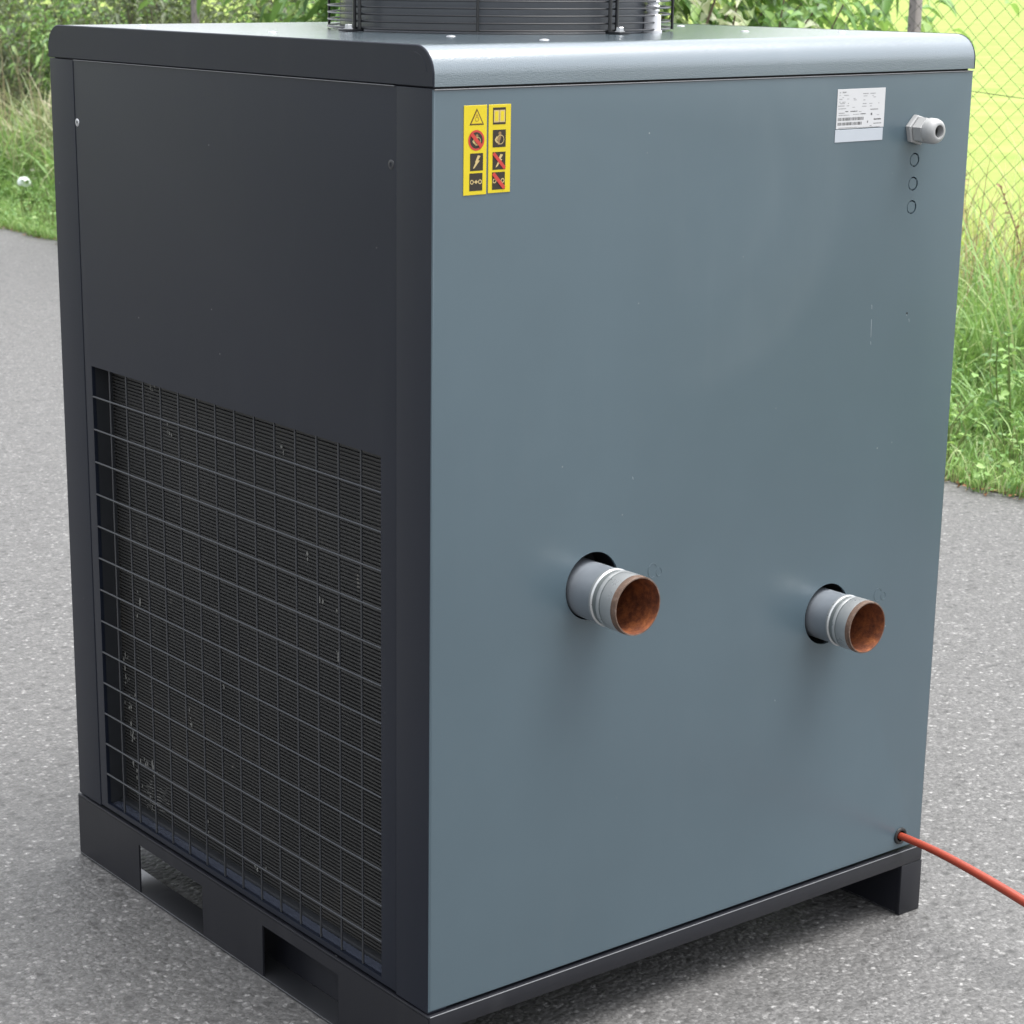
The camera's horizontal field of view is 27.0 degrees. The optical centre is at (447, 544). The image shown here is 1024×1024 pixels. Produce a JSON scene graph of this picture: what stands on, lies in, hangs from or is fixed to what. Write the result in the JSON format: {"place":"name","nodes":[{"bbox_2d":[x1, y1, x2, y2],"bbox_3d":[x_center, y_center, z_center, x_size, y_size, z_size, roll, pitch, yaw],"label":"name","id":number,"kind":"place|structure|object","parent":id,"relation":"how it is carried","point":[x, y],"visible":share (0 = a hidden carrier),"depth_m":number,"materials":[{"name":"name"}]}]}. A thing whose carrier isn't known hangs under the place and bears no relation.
{"place":"outdoors","nodes":[
{"label":"outdoors","id":0,"kind":"place"},
{"bbox_2d":[0,227,1023,1023],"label":"asphalt yard","id":1,"kind":"structure","parent":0,"point":[84,939],"depth_m":3.47,"materials":[{"name":"grey asphalt"}]},
{"bbox_2d":[48,0,974,1023],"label":"air dryer","id":2,"kind":"object","parent":1,"relation":"on","point":[506,444],"visible":1,"depth_m":2.91,"materials":[{"name":"paint"}]},
{"bbox_2d":[897,832,1023,906],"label":"cable","id":3,"kind":"object","parent":2,"relation":"attached to","point":[999,886],"visible":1,"depth_m":3.21,"materials":[{"name":"orange rubber"}]},
{"bbox_2d":[0,107,1023,497],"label":"verge ground","id":4,"kind":"structure","parent":0,"point":[949,455],"depth_m":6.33,"materials":[{"name":"green plant"}]},
{"bbox_2d":[0,78,43,167],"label":"reed clump","id":5,"kind":"object","parent":4,"relation":"on","point":[10,127],"visible":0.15,"depth_m":14.24,"materials":[{"name":"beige plant"}]},
{"bbox_2d":[0,34,43,129],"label":"reed clump","id":6,"kind":"object","parent":4,"relation":"on","point":[14,82],"visible":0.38,"depth_m":15.12,"materials":[{"name":"plant"}]},
{"bbox_2d":[0,33,50,138],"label":"reed clump","id":7,"kind":"object","parent":4,"relation":"on","point":[1,113],"visible":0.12,"depth_m":14.97,"materials":[{"name":"plant"}]},
{"bbox_2d":[1,46,50,153],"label":"reed clump","id":8,"kind":"object","parent":4,"relation":"on","point":[22,123],"visible":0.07,"depth_m":14.35,"materials":[{"name":"plant"}]},
{"bbox_2d":[0,78,53,194],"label":"reed clump","id":9,"kind":"object","parent":4,"relation":"on","point":[15,151],"visible":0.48,"depth_m":13.65,"materials":[{"name":"green plant"}]},
{"bbox_2d":[0,31,53,165],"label":"reed clump","id":10,"kind":"object","parent":4,"relation":"on","point":[50,133],"visible":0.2,"depth_m":14.04,"materials":[{"name":"plant"}]},
{"bbox_2d":[0,86,53,180],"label":"reed clump","id":11,"kind":"object","parent":4,"relation":"on","point":[35,130],"visible":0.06,"depth_m":13.39,"materials":[{"name":"plant"}]},
{"bbox_2d":[15,177,38,204],"bbox_3d":[-2.526,-2.124,12.868,0.174,0.205,0.264,-4,16,-14],"label":"flowering weed","id":12,"kind":"object","parent":4,"relation":"on","point":[20,181],"visible":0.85,"depth_m":12.80,"materials":[{"name":"white plant"}]},
{"bbox_2d":[1,81,52,162],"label":"reed clump","id":13,"kind":"object","parent":4,"relation":"on","point":[32,133],"visible":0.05,"depth_m":13.82,"materials":[{"name":"plant"}]},
{"bbox_2d":[1,103,54,199],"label":"reed clump","id":14,"kind":"object","parent":4,"relation":"on","point":[50,167],"visible":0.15,"depth_m":12.91,"materials":[{"name":"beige plant"}]},
{"bbox_2d":[16,147,41,193],"bbox_3d":[-2.612,-2.303,13.269,0.123,0.333,0.224,-13,20,-40],"label":"weed plant","id":15,"kind":"object","parent":4,"relation":"on","point":[30,170],"visible":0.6,"depth_m":13.27,"materials":[{"name":"green plant"}]},
{"bbox_2d":[12,186,49,219],"bbox_3d":[-2.381,-1.956,12.243,0.221,0.205,0.214,-5,16,-20],"label":"weed plant","id":16,"kind":"object","parent":4,"relation":"on","point":[22,201],"visible":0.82,"depth_m":12.24,"materials":[{"name":"green plant"}]},
{"bbox_2d":[0,0,77,128],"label":"hedge shrub","id":17,"kind":"object","parent":4,"relation":"on","point":[4,54],"visible":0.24,"depth_m":15.81,"materials":[{"name":"green plant"}]},
{"bbox_2d":[34,200,55,224],"bbox_3d":[-2.197,-1.833,11.879,0.167,0.160,0.172,-11,19,-36],"label":"weed plant","id":18,"kind":"object","parent":4,"relation":"on","point":[36,207],"visible":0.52,"depth_m":11.88,"materials":[{"name":"green plant"}]},
{"bbox_2d":[36,200,55,227],"bbox_3d":[-2.217,-1.832,11.868,0.176,0.163,0.170,10,18,33],"label":"weed plant","id":19,"kind":"object","parent":4,"relation":"on","point":[45,207],"visible":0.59,"depth_m":11.81,"materials":[{"name":"green plant"}]},
{"bbox_2d":[38,186,53,211],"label":"weed plant","id":20,"kind":"object","parent":4,"relation":"on","point":[47,197],"visible":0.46,"depth_m":12.39,"materials":[{"name":"green plant"}]},
{"bbox_2d":[0,75,1023,403],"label":"tall grass","id":21,"kind":"structure","parent":4,"relation":"on","point":[1008,305],"depth_m":7.52,"materials":[{"name":"green plant"}]},
{"bbox_2d":[0,0,1023,325],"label":"chain link fence","id":22,"kind":"object","parent":4,"relation":"on","point":[914,18],"visible":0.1,"depth_m":8.88,"materials":[{"name":"grey metal"}]},
{"bbox_2d":[0,135,1023,490],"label":"ground cover","id":23,"kind":"object","parent":4,"relation":"on","point":[980,465],"visible":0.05,"depth_m":6.78,"materials":[{"name":"green plant"}]},
{"bbox_2d":[1,218,1022,499],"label":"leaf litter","id":24,"kind":"object","parent":4,"relation":"on","point":[947,480],"visible":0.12,"depth_m":6.11,"materials":[{"name":"brown plant"}]},
{"bbox_2d":[659,0,821,28],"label":"pale bush","id":25,"kind":"object","parent":4,"relation":"on","point":[726,9],"depth_m":9.00,"materials":[{"name":"green plant"}]},
{"bbox_2d":[717,0,856,29],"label":"leaning branch","id":26,"kind":"object","parent":4,"relation":"on","point":[815,10],"visible":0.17,"depth_m":8.76,"materials":[{"name":"green plant"}]},
{"bbox_2d":[945,417,980,466],"bbox_3d":[1.483,-0.322,6.395,0.170,0.163,0.176,-8,18,-30],"label":"weed plant","id":27,"kind":"object","parent":4,"relation":"on","point":[964,434],"visible":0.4,"depth_m":6.37,"materials":[{"name":"green plant"}]},
{"bbox_2d":[954,325,971,369],"bbox_3d":[1.786,-0.667,7.533,0.164,0.235,0.170,6,16,20],"label":"weed plant","id":28,"kind":"object","parent":4,"relation":"on","point":[961,343],"visible":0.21,"depth_m":7.48,"materials":[{"name":"green plant"}]},
{"bbox_2d":[947,394,979,453],"bbox_3d":[1.476,-0.384,6.534,0.220,0.211,0.226,-8,17,-29],"label":"weed plant","id":29,"kind":"object","parent":4,"relation":"on","point":[960,413],"visible":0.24,"depth_m":6.50,"materials":[{"name":"green plant"}]},
{"bbox_2d":[956,119,1023,364],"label":"dry grass","id":30,"kind":"structure","parent":4,"relation":"on","point":[975,241],"depth_m":8.68,"materials":[{"name":"plant"}]},
{"bbox_2d":[977,331,1023,443],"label":"weed plant","id":31,"kind":"object","parent":4,"relation":"on","point":[1005,392],"visible":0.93,"depth_m":6.62,"materials":[{"name":"green plant"}]},
{"bbox_2d":[981,415,1023,469],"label":"weed plant","id":32,"kind":"object","parent":4,"relation":"on","point":[1000,433],"visible":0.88,"depth_m":6.33,"materials":[{"name":"green plant"}]},
{"bbox_2d":[990,359,1023,427],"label":"weed plant","id":33,"kind":"object","parent":4,"relation":"on","point":[999,383],"visible":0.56,"depth_m":6.78,"materials":[{"name":"green plant"}]},
{"bbox_2d":[996,168,1023,275],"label":"dock plant","id":34,"kind":"object","parent":4,"relation":"on","point":[1008,212],"visible":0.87,"depth_m":8.00,"materials":[{"name":"green plant"}]},
{"bbox_2d":[1003,433,1023,478],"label":"weed plant","id":35,"kind":"object","parent":4,"relation":"on","point":[1010,440],"visible":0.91,"depth_m":6.23,"materials":[{"name":"green plant"}]},
{"bbox_2d":[12,0,1023,312],"bbox_3d":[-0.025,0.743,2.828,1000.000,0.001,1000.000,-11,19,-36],"label":"meadow","id":36,"kind":"structure","parent":0,"point":[996,42],"depth_m":27.22,"materials":[{"name":"plant"}]},
{"bbox_2d":[0,0,53,63],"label":"hedge shrub","id":37,"kind":"object","parent":36,"relation":"on","point":[13,7],"visible":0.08,"depth_m":18.47,"materials":[{"name":"green plant"}]},
{"bbox_2d":[0,0,80,122],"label":"hedge shrub","id":38,"kind":"object","parent":36,"relation":"on","point":[11,23],"visible":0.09,"depth_m":16.83,"materials":[{"name":"green plant"}]},
{"bbox_2d":[2,0,113,97],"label":"hedge shrub","id":39,"kind":"object","parent":36,"relation":"on","point":[52,13],"visible":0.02,"depth_m":17.65,"materials":[{"name":"green plant"}]},
{"bbox_2d":[0,0,189,126],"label":"hedge shrub","id":40,"kind":"object","parent":36,"relation":"on","point":[45,41],"visible":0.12,"depth_m":15.43,"materials":[{"name":"green plant"}]},
{"bbox_2d":[25,0,237,81],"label":"hedge shrub","id":41,"kind":"object","parent":36,"relation":"on","point":[183,10],"visible":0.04,"depth_m":16.06,"materials":[{"name":"green plant"}]},
{"bbox_2d":[33,0,229,125],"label":"hedge shrub","id":42,"kind":"object","parent":36,"relation":"on","point":[133,12],"visible":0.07,"depth_m":14.73,"materials":[{"name":"green plant"}]},
{"bbox_2d":[68,0,201,24],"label":"hedge shrub","id":43,"kind":"object","parent":36,"relation":"on","point":[69,17],"visible":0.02,"depth_m":17.19,"materials":[{"name":"green plant"}]},
{"bbox_2d":[155,0,297,23],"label":"hedge shrub","id":44,"kind":"object","parent":36,"relation":"on","point":[216,19],"visible":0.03,"depth_m":14.13,"materials":[{"name":"green plant"}]},
{"bbox_2d":[154,0,315,23],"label":"hedge shrub","id":45,"kind":"object","parent":36,"relation":"on","point":[231,12],"visible":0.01,"depth_m":15.66,"materials":[{"name":"green plant"}]},
{"bbox_2d":[182,0,319,22],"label":"hedge shrub","id":46,"kind":"object","parent":36,"relation":"on","point":[254,12],"visible":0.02,"depth_m":14.56,"materials":[{"name":"green plant"}]},
{"bbox_2d":[224,0,321,22],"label":"hedge shrub","id":47,"kind":"object","parent":36,"relation":"on","point":[283,17],"depth_m":13.43,"materials":[{"name":"green plant"}]},
{"bbox_2d":[137,0,1018,48],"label":"elder bush","id":48,"kind":"object","parent":36,"relation":"on","point":[763,20],"visible":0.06,"depth_m":10.85,"materials":[{"name":"green plant"}]},
{"bbox_2d":[714,0,872,19],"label":"lime bush","id":49,"kind":"object","parent":36,"relation":"on","point":[756,7],"depth_m":11.93,"materials":[{"name":"green plant"}]},
{"bbox_2d":[958,186,1023,286],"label":"meadow edge grass","id":50,"kind":"structure","parent":36,"relation":"on","point":[972,234],"depth_m":10.71,"materials":[{"name":"green plant"}]}
]}

